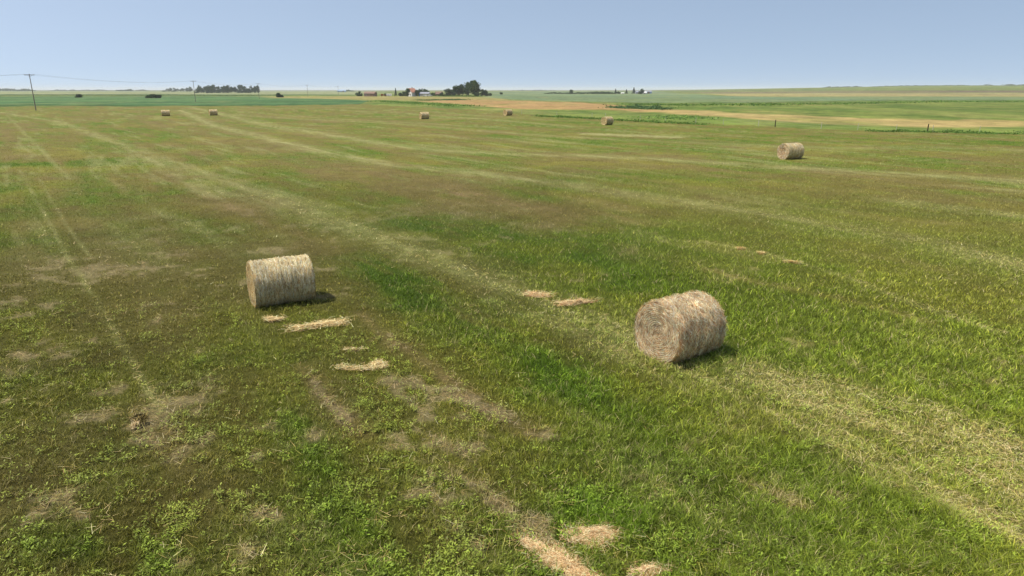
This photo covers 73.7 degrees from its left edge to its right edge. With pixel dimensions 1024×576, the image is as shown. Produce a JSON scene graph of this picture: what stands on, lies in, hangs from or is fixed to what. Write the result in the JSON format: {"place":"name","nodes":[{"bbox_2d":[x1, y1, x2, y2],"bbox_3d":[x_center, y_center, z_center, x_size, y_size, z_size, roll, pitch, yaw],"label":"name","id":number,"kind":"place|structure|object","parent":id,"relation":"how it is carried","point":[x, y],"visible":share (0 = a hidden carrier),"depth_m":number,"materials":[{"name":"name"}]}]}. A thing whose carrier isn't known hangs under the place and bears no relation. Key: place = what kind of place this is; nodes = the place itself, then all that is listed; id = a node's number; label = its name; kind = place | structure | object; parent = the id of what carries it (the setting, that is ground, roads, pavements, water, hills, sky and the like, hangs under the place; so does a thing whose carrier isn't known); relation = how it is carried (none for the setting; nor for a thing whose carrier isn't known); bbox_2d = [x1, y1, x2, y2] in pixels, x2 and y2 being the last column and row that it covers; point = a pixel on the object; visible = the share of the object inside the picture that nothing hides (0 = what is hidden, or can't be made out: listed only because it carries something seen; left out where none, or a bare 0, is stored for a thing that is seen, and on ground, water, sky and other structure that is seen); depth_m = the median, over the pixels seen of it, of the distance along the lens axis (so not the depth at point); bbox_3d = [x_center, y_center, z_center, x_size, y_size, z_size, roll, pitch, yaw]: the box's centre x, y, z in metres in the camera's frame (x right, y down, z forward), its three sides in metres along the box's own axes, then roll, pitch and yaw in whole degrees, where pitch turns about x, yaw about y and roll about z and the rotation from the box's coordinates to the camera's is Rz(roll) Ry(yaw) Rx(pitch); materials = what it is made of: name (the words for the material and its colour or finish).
{"place":"outdoors","nodes":[
{"label":"outdoors","id":0,"kind":"place"},
{"bbox_2d":[0,85,1023,575],"bbox_3d":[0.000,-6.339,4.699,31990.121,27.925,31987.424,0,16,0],"label":"ground","id":1,"kind":"structure","parent":0,"point":[98,117],"depth_m":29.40,"materials":[{"name":"green plant"}]},
{"bbox_2d":[0,88,35,90],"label":"distant trees","id":2,"kind":"object","parent":1,"relation":"on","point":[6,89],"visible":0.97,"depth_m":3063.37,"materials":[{"name":"green plant"}]},
{"bbox_2d":[24,74,36,110],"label":"utility pole","id":3,"kind":"object","parent":1,"relation":"on","point":[32,91],"visible":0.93,"depth_m":216.61,"materials":[{"name":"brown wood"}]},
{"bbox_2d":[51,89,114,90],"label":"distant trees","id":4,"kind":"object","parent":1,"relation":"on","point":[82,90],"visible":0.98,"depth_m":4258.93,"materials":[{"name":"green plant"}]},
{"bbox_2d":[130,411,150,428],"bbox_3d":[-7.489,2.640,13.708,0.358,0.195,0.562,6,17,21],"label":"straw tuft","id":5,"kind":"object","parent":1,"relation":"on","point":[141,417],"visible":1,"depth_m":13.72,"materials":[{"name":"beige plant"}]},
{"bbox_2d":[145,94,156,97],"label":"shrub","id":6,"kind":"object","parent":1,"relation":"on","point":[151,96],"visible":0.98,"depth_m":547.24,"materials":[{"name":"green plant"}]},
{"bbox_2d":[45,94,270,95],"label":"weeds","id":7,"kind":"object","parent":1,"relation":"on","point":[217,95],"visible":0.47,"depth_m":794.86,"materials":[{"name":"green plant"}]},
{"bbox_2d":[161,110,169,115],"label":"hay bale","id":8,"kind":"object","parent":1,"relation":"on","point":[165,112],"visible":0.93,"depth_m":174.43,"materials":[{"name":"plant"}]},
{"bbox_2d":[197,85,204,92],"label":"tree","id":9,"kind":"object","parent":1,"relation":"on","point":[200,89],"visible":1,"depth_m":1429.36,"materials":[{"name":"green plant"}]},
{"bbox_2d":[203,86,209,92],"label":"tree","id":10,"kind":"object","parent":1,"relation":"on","point":[206,88],"visible":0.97,"depth_m":1442.36,"materials":[{"name":"green plant"}]},
{"bbox_2d":[209,109,217,114],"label":"hay bale","id":11,"kind":"object","parent":1,"relation":"on","point":[213,112],"visible":1,"depth_m":180.45,"materials":[{"name":"plant"}]},
{"bbox_2d":[210,85,216,92],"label":"tree","id":12,"kind":"object","parent":1,"relation":"on","point":[212,90],"visible":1,"depth_m":1455.80,"materials":[{"name":"green plant"}]},
{"bbox_2d":[223,85,229,92],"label":"tree","id":13,"kind":"object","parent":1,"relation":"on","point":[226,88],"visible":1,"depth_m":1466.22,"materials":[{"name":"green plant"}]},
{"bbox_2d":[237,84,243,92],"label":"tree","id":14,"kind":"object","parent":1,"relation":"on","point":[239,87],"visible":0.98,"depth_m":1487.07,"materials":[{"name":"green plant"}]},
{"bbox_2d":[242,86,248,92],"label":"tree","id":15,"kind":"object","parent":1,"relation":"on","point":[244,90],"visible":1,"depth_m":1468.80,"materials":[{"name":"green plant"}]},
{"bbox_2d":[247,86,253,92],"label":"tree","id":16,"kind":"object","parent":1,"relation":"on","point":[250,89],"visible":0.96,"depth_m":1488.20,"materials":[{"name":"green plant"}]},
{"bbox_2d":[262,314,286,322],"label":"hay clump","id":17,"kind":"object","parent":1,"relation":"on","point":[271,319],"visible":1,"depth_m":19.90,"materials":[{"name":"plant"}]},
{"bbox_2d":[245,254,315,307],"bbox_3d":[-7.304,-0.246,21.573,1.888,1.516,1.595,-9,19,-29],"label":"hay bale","id":18,"kind":"object","parent":1,"relation":"on","point":[276,281],"visible":1,"depth_m":21.05,"materials":[{"name":"plant"}]},
{"bbox_2d":[280,320,349,333],"bbox_3d":[-5.618,1.053,19.400,1.977,0.171,0.910,-8,18,-26],"label":"hay clump","id":19,"kind":"object","parent":1,"relation":"on","point":[310,326],"visible":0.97,"depth_m":19.30,"materials":[{"name":"plant"}]},
{"bbox_2d":[306,315,354,326],"bbox_3d":[-5.324,1.003,19.612,1.667,0.173,0.918,-5,17,-15],"label":"hay clump","id":20,"kind":"object","parent":1,"relation":"on","point":[333,321],"visible":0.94,"depth_m":19.68,"materials":[{"name":"plant"}]},
{"bbox_2d":[343,346,366,351],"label":"hay clump","id":21,"kind":"object","parent":1,"relation":"on","point":[354,348],"visible":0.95,"depth_m":17.70,"materials":[{"name":"plant"}]},
{"bbox_2d":[333,363,392,370],"bbox_3d":[-3.581,1.890,16.494,1.576,0.150,0.699,0,16,0],"label":"hay clump","id":22,"kind":"object","parent":1,"relation":"on","point":[358,368],"visible":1,"depth_m":16.43,"materials":[{"name":"plant"}]},
{"bbox_2d":[363,92,376,95],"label":"shed","id":23,"kind":"structure","parent":1,"relation":"on","point":[370,93],"depth_m":700.22,"materials":[{"name":"white paint"}]},
{"bbox_2d":[366,358,389,369],"bbox_3d":[-3.257,1.858,16.569,0.635,0.154,0.670,7,17,22],"label":"hay clump","id":24,"kind":"object","parent":1,"relation":"on","point":[380,363],"visible":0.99,"depth_m":16.57,"materials":[{"name":"plant"}]},
{"bbox_2d":[404,88,409,95],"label":"tree","id":25,"kind":"object","parent":1,"relation":"on","point":[407,90],"visible":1,"depth_m":707.15,"materials":[{"name":"green plant"}]},
{"bbox_2d":[408,88,415,95],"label":"house","id":26,"kind":"structure","parent":1,"relation":"on","point":[412,92],"depth_m":715.49,"materials":[{"name":"white paint"}]},
{"bbox_2d":[419,112,429,118],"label":"hay bale","id":27,"kind":"object","parent":1,"relation":"on","point":[424,115],"visible":0.93,"depth_m":155.96,"materials":[{"name":"plant"}]},
{"bbox_2d":[419,92,429,95],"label":"outbuilding","id":28,"kind":"structure","parent":1,"relation":"on","point":[423,93],"depth_m":718.14,"materials":[{"name":"beige metal"}]},
{"bbox_2d":[370,100,484,106],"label":"weeds","id":29,"kind":"object","parent":1,"relation":"on","point":[432,103],"visible":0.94,"depth_m":311.51,"materials":[{"name":"green plant"}]},
{"bbox_2d":[415,98,471,100],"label":"weeds","id":30,"kind":"object","parent":1,"relation":"on","point":[443,99],"visible":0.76,"depth_m":425.82,"materials":[{"name":"green plant"}]},
{"bbox_2d":[444,89,454,95],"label":"tree","id":31,"kind":"object","parent":1,"relation":"on","point":[449,91],"visible":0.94,"depth_m":736.26,"materials":[{"name":"green plant"}]},
{"bbox_2d":[432,94,479,96],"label":"scrub","id":32,"kind":"object","parent":1,"relation":"on","point":[456,95],"visible":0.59,"depth_m":706.14,"materials":[{"name":"green plant"}]},
{"bbox_2d":[452,85,463,94],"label":"tree","id":33,"kind":"object","parent":1,"relation":"on","point":[458,89],"visible":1,"depth_m":725.79,"materials":[{"name":"green plant"}]},
{"bbox_2d":[463,82,470,94],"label":"tree","id":34,"kind":"object","parent":1,"relation":"on","point":[466,90],"visible":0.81,"depth_m":722.23,"materials":[{"name":"green plant"}]},
{"bbox_2d":[467,80,480,93],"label":"tree","id":35,"kind":"object","parent":1,"relation":"on","point":[473,85],"visible":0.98,"depth_m":713.72,"materials":[{"name":"green plant"}]},
{"bbox_2d":[503,109,512,115],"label":"hay bale","id":36,"kind":"object","parent":1,"relation":"on","point":[507,112],"visible":1,"depth_m":173.89,"materials":[{"name":"plant"}]},
{"bbox_2d":[0,191,1023,575],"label":"cut hay","id":37,"kind":"object","parent":1,"relation":"on","point":[944,423],"visible":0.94,"depth_m":12.93,"materials":[{"name":"plant"}]},
{"bbox_2d":[512,90,556,90],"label":"distant trees","id":38,"kind":"object","parent":1,"relation":"on","point":[534,90],"visible":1,"depth_m":4981.72,"materials":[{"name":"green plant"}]},
{"bbox_2d":[522,290,558,297],"bbox_3d":[0.899,0.207,22.468,1.450,0.147,1.045,7,17,21],"label":"hay clump","id":39,"kind":"object","parent":1,"relation":"on","point":[532,294],"visible":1,"depth_m":22.42,"materials":[{"name":"plant"}]},
{"bbox_2d":[503,526,605,575],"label":"hay clump","id":40,"kind":"object","parent":1,"relation":"on","point":[554,553],"visible":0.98,"depth_m":9.78,"materials":[{"name":"plant"}]},
{"bbox_2d":[544,92,609,93],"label":"hedge","id":41,"kind":"object","parent":1,"relation":"on","point":[573,93],"visible":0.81,"depth_m":1126.48,"materials":[{"name":"green plant"}]},
{"bbox_2d":[552,297,603,305],"bbox_3d":[2.079,0.422,21.649,1.865,0.176,0.910,-3,16,-9],"label":"hay clump","id":42,"kind":"object","parent":1,"relation":"on","point":[570,302],"visible":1,"depth_m":21.60,"materials":[{"name":"plant"}]},
{"bbox_2d":[553,519,627,554],"bbox_3d":[1.231,3.758,10.288,1.203,0.170,0.848,0,16,0],"label":"hay clump","id":43,"kind":"object","parent":1,"relation":"on","point":[598,532],"visible":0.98,"depth_m":10.32,"materials":[{"name":"plant"}]},
{"bbox_2d":[592,91,615,93],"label":"hedge","id":44,"kind":"object","parent":1,"relation":"on","point":[603,92],"visible":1,"depth_m":1113.41,"materials":[{"name":"green plant"}]},
{"bbox_2d":[601,116,613,124],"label":"hay bale","id":45,"kind":"object","parent":1,"relation":"on","point":[606,120],"visible":0.98,"depth_m":129.17,"materials":[{"name":"plant"}]},
{"bbox_2d":[534,114,708,124],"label":"weeds","id":46,"kind":"object","parent":1,"relation":"on","point":[634,120],"visible":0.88,"depth_m":144.22,"materials":[{"name":"green plant"}]},
{"bbox_2d":[598,104,681,109],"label":"reeds","id":47,"kind":"object","parent":1,"relation":"on","point":[639,106],"visible":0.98,"depth_m":243.84,"materials":[{"name":"green plant"}]},
{"bbox_2d":[625,560,676,575],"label":"hay clump","id":48,"kind":"object","parent":1,"relation":"on","point":[642,568],"visible":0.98,"depth_m":9.54,"materials":[{"name":"plant"}]},
{"bbox_2d":[627,114,718,119],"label":"weeds","id":49,"kind":"object","parent":1,"relation":"on","point":[681,117],"visible":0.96,"depth_m":154.67,"materials":[{"name":"green plant"}]},
{"bbox_2d":[633,289,727,364],"bbox_3d":[4.248,0.950,17.264,1.795,1.641,1.780,-10,19,-32],"label":"hay bale","id":50,"kind":"object","parent":1,"relation":"on","point":[679,327],"visible":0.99,"depth_m":16.76,"materials":[{"name":"plant"}]},
{"bbox_2d":[521,110,1020,131],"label":"fence","id":51,"kind":"object","parent":1,"relation":"on","point":[800,123],"visible":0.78,"depth_m":116.34,"materials":[{"name":"metal"}]},
{"bbox_2d":[777,142,803,159],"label":"hay bale","id":52,"kind":"object","parent":1,"relation":"on","point":[786,151],"visible":1,"depth_m":65.88,"materials":[{"name":"plant"}]},
{"bbox_2d":[614,100,1023,105],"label":"weeds","id":53,"kind":"object","parent":1,"relation":"on","point":[800,103],"visible":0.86,"depth_m":316.88,"materials":[{"name":"green plant"}]},
{"bbox_2d":[873,85,975,86],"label":"distant trees","id":54,"kind":"object","parent":1,"relation":"on","point":[930,85],"visible":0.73,"depth_m":2956.26,"materials":[{"name":"green plant"}]},
{"bbox_2d":[860,128,1023,134],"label":"weeds","id":55,"kind":"object","parent":1,"relation":"on","point":[930,131],"visible":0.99,"depth_m":107.33,"materials":[{"name":"green plant"}]},
{"bbox_2d":[974,84,1023,85],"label":"distant trees","id":56,"kind":"object","parent":1,"relation":"on","point":[1000,85],"visible":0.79,"depth_m":2920.65,"materials":[{"name":"green plant"}]},
{"bbox_2d":[0,0,1023,89],"label":"sky","id":57,"kind":"structure","parent":0,"point":[138,44],"materials":[{"name":"blue"}]}
]}

